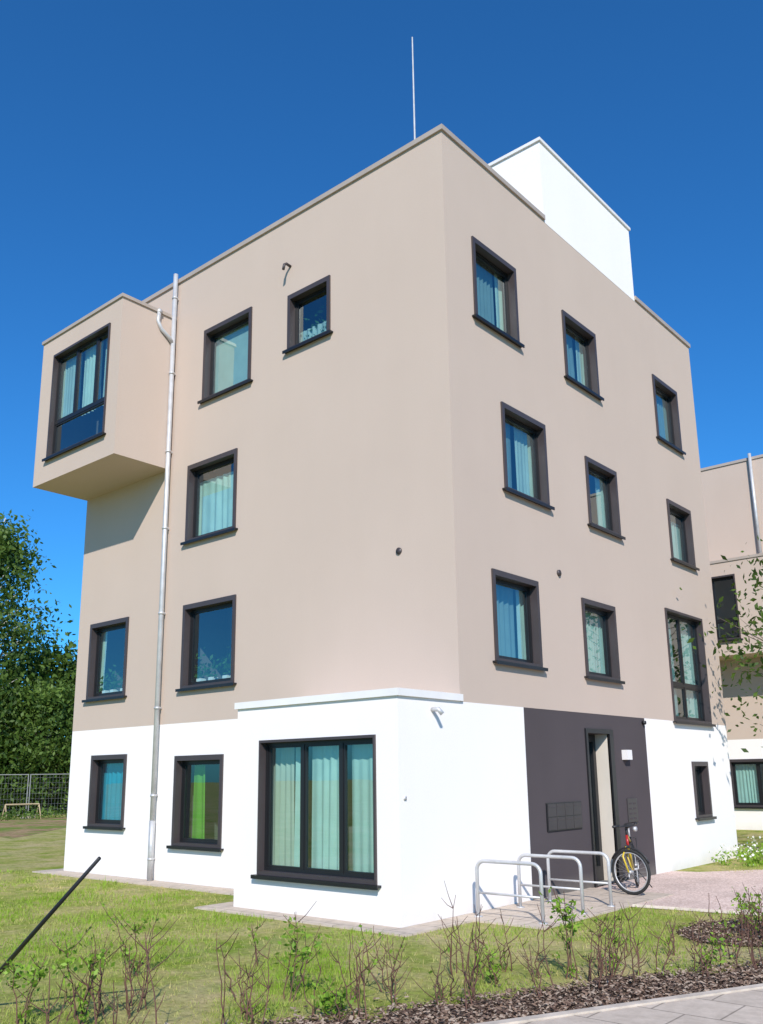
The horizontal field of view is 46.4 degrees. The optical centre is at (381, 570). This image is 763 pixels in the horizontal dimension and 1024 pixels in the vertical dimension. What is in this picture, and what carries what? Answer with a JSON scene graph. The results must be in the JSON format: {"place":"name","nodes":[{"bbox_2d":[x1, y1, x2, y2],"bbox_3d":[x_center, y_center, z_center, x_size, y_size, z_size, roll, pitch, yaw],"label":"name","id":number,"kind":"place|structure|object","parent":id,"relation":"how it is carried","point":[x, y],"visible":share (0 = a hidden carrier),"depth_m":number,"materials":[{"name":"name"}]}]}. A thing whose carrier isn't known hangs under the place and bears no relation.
{"place":"outdoors","nodes":[
{"label":"outdoors","id":0,"kind":"place"},
{"bbox_2d":[0,805,762,1023],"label":"ground","id":1,"kind":"structure","parent":0,"point":[40,851],"depth_m":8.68,"materials":[{"name":"green plant"}]},
{"bbox_2d":[2,803,40,817],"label":"timber trestle","id":2,"kind":"object","parent":1,"relation":"on","point":[5,809],"visible":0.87,"depth_m":40.71,"materials":[{"name":"beige wood"}]},
{"bbox_2d":[0,954,55,1023],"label":"leafy sapling","id":3,"kind":"object","parent":1,"relation":"on","point":[41,973],"visible":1,"depth_m":6.30,"materials":[{"name":"green plant"}]},
{"bbox_2d":[0,817,66,837],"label":"soil strip","id":4,"kind":"object","parent":1,"relation":"on","point":[10,828],"visible":0.5,"depth_m":33.84,"materials":[{"name":"brown soil"}]},
{"bbox_2d":[0,802,66,820],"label":"weeds","id":5,"kind":"object","parent":1,"relation":"on","point":[31,814],"visible":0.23,"depth_m":40.46,"materials":[{"name":"green plant"}]},
{"bbox_2d":[0,774,68,818],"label":"construction fence","id":6,"kind":"object","parent":1,"relation":"on","point":[33,793],"visible":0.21,"depth_m":41.51,"materials":[{"name":"metal"}]},
{"bbox_2d":[0,652,70,813],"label":"deciduous tree","id":7,"kind":"object","parent":1,"relation":"on","point":[6,742],"visible":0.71,"depth_m":45.71,"materials":[{"name":"green plant"}]},
{"bbox_2d":[0,509,72,811],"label":"birch tree","id":8,"kind":"object","parent":1,"relation":"on","point":[13,555],"visible":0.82,"depth_m":50.13,"materials":[{"name":"green plant"}]},
{"bbox_2d":[0,667,75,813],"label":"hedge","id":9,"kind":"object","parent":1,"relation":"on","point":[54,715],"visible":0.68,"depth_m":46.41,"materials":[{"name":"green plant"}]},
{"bbox_2d":[0,609,77,811],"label":"deciduous tree","id":10,"kind":"object","parent":1,"relation":"on","point":[57,655],"visible":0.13,"depth_m":51.44,"materials":[{"name":"green plant"}]},
{"bbox_2d":[0,857,100,974],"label":"slanted garden stake","id":11,"kind":"object","parent":1,"relation":"on","point":[16,952],"visible":1,"depth_m":6.31,"materials":[{"name":"black metal"}]},
{"bbox_2d":[32,646,76,807],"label":"deciduous tree","id":12,"kind":"object","parent":1,"relation":"on","point":[69,731],"visible":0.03,"depth_m":50.84,"materials":[{"name":"green plant"}]},
{"bbox_2d":[50,925,119,1023],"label":"leafy sapling","id":13,"kind":"object","parent":1,"relation":"on","point":[100,956],"visible":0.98,"depth_m":6.31,"materials":[{"name":"green plant"}]},
{"bbox_2d":[100,899,168,975],"bbox_3d":[-2.227,3.320,8.057,0.556,0.666,0.605,-12,-17,39],"label":"leafy sapling","id":14,"kind":"object","parent":1,"relation":"on","point":[134,929],"visible":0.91,"depth_m":7.92,"materials":[{"name":"green plant"}]},
{"bbox_2d":[245,918,274,966],"bbox_3d":[-1.175,3.464,8.267,0.293,0.453,0.242,-7,-14,25],"label":"leafy sapling","id":15,"kind":"object","parent":1,"relation":"on","point":[253,936],"visible":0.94,"depth_m":8.24,"materials":[{"name":"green plant"}]},
{"bbox_2d":[273,912,332,1001],"bbox_3d":[-0.622,3.056,7.021,0.436,0.671,0.439,-12,-17,39],"label":"leafy sapling","id":16,"kind":"object","parent":1,"relation":"on","point":[303,953],"visible":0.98,"depth_m":7.03,"materials":[{"name":"green plant"}]},
{"bbox_2d":[311,975,354,1018],"bbox_3d":[-0.361,3.125,6.486,0.329,0.336,0.320,2,-13,-11],"label":"leafy sapling","id":17,"kind":"object","parent":1,"relation":"on","point":[326,998],"visible":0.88,"depth_m":6.44,"materials":[{"name":"green plant"}]},
{"bbox_2d":[233,687,466,927],"bbox_3d":[-0.480,3.146,11.751,2.983,2.878,1.347,-12,-17,39],"label":"bay","id":18,"kind":"object","parent":1,"relation":"on","point":[420,846],"visible":0.87,"depth_m":10.92,"materials":[{"name":"white paint"}]},
{"bbox_2d":[250,734,380,889],"bbox_3d":[-0.497,3.096,11.638,2.580,2.005,1.230,-12,-17,39],"label":"bay window","id":19,"kind":"structure","parent":18,"relation":"in","point":[317,813],"depth_m":11.45,"materials":[{"name":"glass"}]},
{"bbox_2d":[32,868,673,936],"bbox_3d":[-1.647,5.087,14.286,11.098,0.070,4.822,-12,-17,39],"label":"concrete apron","id":20,"kind":"object","parent":1,"relation":"on","point":[596,899],"visible":0.4,"depth_m":11.34,"materials":[{"name":"grey concrete"}]},
{"bbox_2d":[474,859,547,923],"bbox_3d":[1.514,3.817,10.583,1.010,0.692,0.110,-12,-17,39],"label":"bicycle stand","id":21,"kind":"object","parent":20,"relation":"on","point":[537,866],"visible":0.94,"depth_m":10.59,"materials":[{"name":"metal"}]},
{"bbox_2d":[516,853,587,913],"bbox_3d":[2.134,3.972,11.287,1.010,0.692,0.110,-12,-17,39],"label":"bicycle stand","id":22,"kind":"object","parent":20,"relation":"on","point":[576,859],"visible":0.91,"depth_m":11.28,"materials":[{"name":"metal"}]},
{"bbox_2d":[546,849,615,906],"bbox_3d":[2.622,4.094,11.842,1.010,0.692,0.110,-12,-17,39],"label":"bicycle stand","id":23,"kind":"object","parent":20,"relation":"on","point":[549,878],"visible":0.83,"depth_m":11.82,"materials":[{"name":"metal"}]},
{"bbox_2d":[611,822,651,894],"bbox_3d":[3.707,4.229,13.163,0.564,0.959,1.489,-9,-15,17],"label":"bicycle","id":24,"kind":"object","parent":20,"relation":"on","point":[631,850],"visible":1,"depth_m":12.72,"materials":[{"name":"metal"}]},
{"bbox_2d":[355,923,406,991],"bbox_3d":[-0.037,3.177,7.290,0.442,0.543,0.382,2,-13,-11],"label":"leafy sapling","id":25,"kind":"object","parent":1,"relation":"on","point":[375,959],"visible":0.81,"depth_m":7.26,"materials":[{"name":"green plant"}]},
{"bbox_2d":[64,131,738,913],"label":"walls","id":26,"kind":"structure","parent":1,"relation":"on","point":[364,437],"depth_m":14.51,"materials":[{"name":"beige paint"}]},
{"bbox_2d":[33,293,176,500],"bbox_3d":[-5.509,-3.423,17.647,2.911,3.378,1.243,-12,-17,39],"label":"oriel","id":27,"kind":"object","parent":26,"relation":"attached to","point":[128,448],"visible":0.65,"depth_m":16.80,"materials":[{"name":"paint"}]},
{"bbox_2d":[42,323,110,461],"bbox_3d":[-5.525,-3.328,17.497,2.510,2.495,1.130,-12,-17,39],"label":"oriel window","id":28,"kind":"structure","parent":27,"relation":"in","point":[77,410],"depth_m":17.66,"materials":[{"name":"glass"}]},
{"bbox_2d":[83,754,126,830],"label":"window","id":29,"kind":"structure","parent":26,"relation":"attached to","point":[106,800],"depth_m":16.72,"materials":[{"name":"metal"}]},
{"bbox_2d":[82,617,128,702],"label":"window","id":30,"kind":"structure","parent":26,"relation":"attached to","point":[107,661],"depth_m":17.57,"materials":[{"name":"glass"}]},
{"bbox_2d":[147,273,178,880],"bbox_3d":[-4.117,-0.309,16.264,0.154,11.440,0.490,-13,-18,42],"label":"drainpipe","id":31,"kind":"object","parent":26,"relation":"attached to","point":[161,614],"visible":0.98,"depth_m":16.21,"materials":[{"name":"metal"}]},
{"bbox_2d":[166,754,223,851],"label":"window","id":32,"kind":"structure","parent":26,"relation":"attached to","point":[197,804],"depth_m":15.12,"materials":[{"name":"metal"}]},
{"bbox_2d":[175,594,236,691],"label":"window","id":33,"kind":"structure","parent":26,"relation":"attached to","point":[208,644],"depth_m":15.72,"materials":[{"name":"glass"}]},
{"bbox_2d":[180,448,237,544],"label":"window","id":34,"kind":"structure","parent":26,"relation":"attached to","point":[211,496],"depth_m":16.14,"materials":[{"name":"glass"}]},
{"bbox_2d":[197,306,252,403],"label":"window","id":35,"kind":"structure","parent":26,"relation":"attached to","point":[227,350],"depth_m":16.45,"materials":[{"name":"glass"}]},
{"bbox_2d":[282,275,332,353],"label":"window","id":36,"kind":"structure","parent":26,"relation":"attached to","point":[308,314],"depth_m":15.17,"materials":[{"name":"glass"}]},
{"bbox_2d":[143,123,690,347],"bbox_3d":[0.448,-5.236,20.061,9.468,0.085,9.579,-12,-17,39],"label":"roof coping","id":37,"kind":"object","parent":26,"relation":"on","point":[457,141],"visible":0.23,"depth_m":15.21,"materials":[{"name":"grey metal"}]},
{"bbox_2d":[282,262,645,799],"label":"wall fittings","id":38,"kind":"object","parent":26,"relation":"attached to","point":[439,710],"depth_m":12.70,"materials":[{"name":"metal"}]},
{"bbox_2d":[471,236,524,347],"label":"window","id":39,"kind":"structure","parent":26,"relation":"attached to","point":[495,298],"depth_m":14.37,"materials":[{"name":"glass"}]},
{"bbox_2d":[491,568,547,670],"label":"window","id":40,"kind":"structure","parent":26,"relation":"attached to","point":[517,622],"depth_m":13.32,"materials":[{"name":"glass"}]},
{"bbox_2d":[500,401,554,509],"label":"window","id":41,"kind":"structure","parent":26,"relation":"attached to","point":[525,461],"depth_m":14.31,"materials":[{"name":"glass"}]},
{"bbox_2d":[488,137,633,300],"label":"stair tower","id":42,"kind":"structure","parent":26,"relation":"on","point":[586,221],"depth_m":16.79,"materials":[{"name":"white paint"}]},
{"bbox_2d":[561,309,603,400],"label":"window","id":43,"kind":"structure","parent":26,"relation":"attached to","point":[580,356],"depth_m":16.43,"materials":[{"name":"glass"}]},
{"bbox_2d":[545,798,638,831],"bbox_3d":[3.335,3.787,13.847,0.040,0.395,2.960,-12,-17,39],"label":"mailbox panel","id":44,"kind":"object","parent":26,"relation":"attached to","point":[560,816],"visible":1,"depth_m":13.18,"materials":[{"name":"metal"}]},
{"bbox_2d":[581,597,624,683],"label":"window","id":45,"kind":"structure","parent":26,"relation":"attached to","point":[600,638],"depth_m":15.23,"materials":[{"name":"glass"}]},
{"bbox_2d":[584,728,623,887],"bbox_3d":[3.296,3.775,14.269,0.630,2.390,0.930,-12,-17,39],"label":"entrance door","id":46,"kind":"structure","parent":26,"relation":"attached to","point":[603,789],"depth_m":14.38,"materials":[{"name":"beige glass"}]},
{"bbox_2d":[584,456,625,539],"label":"window","id":47,"kind":"structure","parent":26,"relation":"attached to","point":[602,498],"depth_m":16.23,"materials":[{"name":"glass"}]},
{"bbox_2d":[622,750,632,759],"bbox_3d":[4.106,3.091,14.887,0.110,0.160,0.180,-12,-17,39],"label":"entrance lamp","id":48,"kind":"object","parent":26,"relation":"attached to","point":[626,754],"visible":1,"depth_m":14.83,"materials":[{"name":"white plastic"}]},
{"bbox_2d":[651,374,685,454],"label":"window","id":49,"kind":"structure","parent":26,"relation":"attached to","point":[667,419],"depth_m":19.24,"materials":[{"name":"glass"}]},
{"bbox_2d":[666,499,699,570],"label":"window","id":50,"kind":"structure","parent":26,"relation":"attached to","point":[681,535],"depth_m":18.77,"materials":[{"name":"glass"}]},
{"bbox_2d":[664,608,715,726],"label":"window","id":51,"kind":"structure","parent":26,"relation":"attached to","point":[690,689],"depth_m":18.15,"materials":[{"name":"glass"}]},
{"bbox_2d":[691,762,716,820],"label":"window","id":52,"kind":"structure","parent":26,"relation":"attached to","point":[702,790],"depth_m":17.37,"materials":[{"name":"metal"}]},
{"bbox_2d":[165,917,762,1023],"bbox_3d":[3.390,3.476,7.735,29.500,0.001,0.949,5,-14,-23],"label":"mulch bed","id":53,"kind":"object","parent":1,"relation":"on","point":[529,1002],"visible":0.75,"depth_m":6.85,"materials":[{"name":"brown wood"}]},
{"bbox_2d":[15,881,762,1023],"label":"sapling hedge","id":54,"kind":"object","parent":53,"relation":"on","point":[471,985],"visible":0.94,"depth_m":6.96,"materials":[{"name":"green plant"}]},
{"bbox_2d":[474,936,506,986],"bbox_3d":[0.912,3.228,7.380,0.274,0.462,0.277,-6,-14,22],"label":"leafy sapling","id":55,"kind":"object","parent":1,"relation":"on","point":[494,970],"visible":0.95,"depth_m":7.36,"materials":[{"name":"green plant"}]},
{"bbox_2d":[538,886,585,979],"bbox_3d":[1.603,3.139,7.669,0.404,0.742,0.366,-12,-17,39],"label":"leafy sapling","id":56,"kind":"object","parent":1,"relation":"on","point":[570,925],"visible":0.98,"depth_m":7.62,"materials":[{"name":"green plant"}]},
{"bbox_2d":[591,907,629,971],"bbox_3d":[2.051,3.293,7.935,0.325,0.550,0.266,-12,-17,39],"label":"leafy sapling","id":57,"kind":"object","parent":1,"relation":"on","point":[616,940],"visible":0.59,"depth_m":7.92,"materials":[{"name":"green plant"}]},
{"bbox_2d":[475,983,762,1023],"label":"kerb","id":58,"kind":"structure","parent":1,"relation":"on","point":[623,1005],"depth_m":6.47,"materials":[{"name":"concrete"}]},
{"bbox_2d":[632,904,760,915],"bbox_3d":[9.590,3.384,7.697,14.914,0.060,0.476,-8,-15,29],"label":"path edging","id":59,"kind":"object","parent":1,"relation":"on","point":[681,908],"visible":0.6,"depth_m":11.12,"materials":[{"name":"concrete"}]},
{"bbox_2d":[698,936,726,970],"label":"leafy sapling","id":60,"kind":"object","parent":1,"relation":"on","point":[713,939],"visible":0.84,"depth_m":7.78,"materials":[{"name":"green plant"}]},
{"bbox_2d":[679,921,762,945],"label":"mulch patch","id":61,"kind":"object","parent":1,"relation":"on","point":[717,929],"visible":0.33,"depth_m":9.56,"materials":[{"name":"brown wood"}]},
{"bbox_2d":[731,885,762,928],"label":"leafy sapling","id":62,"kind":"object","parent":61,"relation":"on","point":[741,902],"visible":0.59,"depth_m":9.81,"materials":[{"name":"green plant"}]},
{"bbox_2d":[732,887,762,935],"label":"leafy sapling","id":63,"kind":"object","parent":61,"relation":"on","point":[752,911],"visible":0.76,"depth_m":9.35,"materials":[{"name":"green plant"}]},
{"bbox_2d":[680,535,762,751],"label":"young tree","id":64,"kind":"object","parent":1,"relation":"on","point":[747,647],"visible":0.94,"depth_m":18.25,"materials":[{"name":"green plant"}]},
{"bbox_2d":[708,907,735,950],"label":"leafy sapling","id":65,"kind":"object","parent":1,"relation":"on","point":[725,925],"visible":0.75,"depth_m":8.66,"materials":[{"name":"green plant"}]},
{"bbox_2d":[701,457,762,829],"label":"walls","id":66,"kind":"structure","parent":1,"relation":"on","point":[729,513],"depth_m":27.76,"materials":[{"name":"beige paint"}]},
{"bbox_2d":[701,454,762,470],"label":"roof coping","id":67,"kind":"object","parent":66,"relation":"on","point":[730,463],"visible":0.13,"depth_m":28.47,"materials":[{"name":"metal"}]},
{"bbox_2d":[710,553,762,660],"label":"oriel","id":68,"kind":"object","parent":66,"relation":"attached to","point":[719,567],"visible":0.27,"depth_m":26.34,"materials":[{"name":"paint"}]},
{"bbox_2d":[711,574,742,641],"bbox_3d":[10.328,1.265,27.228,1.980,2.235,1.080,-12,-17,39],"label":"oriel window","id":69,"kind":"structure","parent":68,"relation":"in","point":[721,586],"depth_m":27.53,"materials":[{"name":"black glass"}]},
{"bbox_2d":[748,453,761,552],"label":"drainpipe","id":70,"kind":"object","parent":68,"relation":"on","point":[754,501],"visible":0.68,"depth_m":27.68,"materials":[{"name":"metal"}]},
{"bbox_2d":[729,759,762,808],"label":"window","id":71,"kind":"structure","parent":66,"relation":"attached to","point":[747,781],"depth_m":26.76,"materials":[{"name":"metal"}]},
{"bbox_2d":[709,836,762,865],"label":"flower bed","id":72,"kind":"object","parent":1,"relation":"on","point":[751,852],"visible":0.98,"depth_m":16.75,"materials":[{"name":"green plant"}]},
{"bbox_2d":[0,0,762,736],"label":"sky","id":73,"kind":"structure","parent":0,"point":[142,142],"materials":[{"name":"blue"}]},
{"bbox_2d":[412,37,415,138],"bbox_3d":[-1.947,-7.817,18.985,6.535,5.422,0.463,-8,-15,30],"label":"lightning mast","id":74,"kind":"object","parent":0,"point":[413,91],"visible":0.2,"depth_m":17.77,"materials":[{"name":"metal"}]},
{"bbox_2d":[518,989,762,1023],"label":"pavement","id":75,"kind":"structure","parent":0,"point":[744,1007],"depth_m":6.29,"materials":[{"name":"concrete"}]},
{"bbox_2d":[597,870,762,912],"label":"gravel path","id":76,"kind":"structure","parent":0,"point":[701,890],"depth_m":13.34,"materials":[{"name":"gravel"}]}
]}

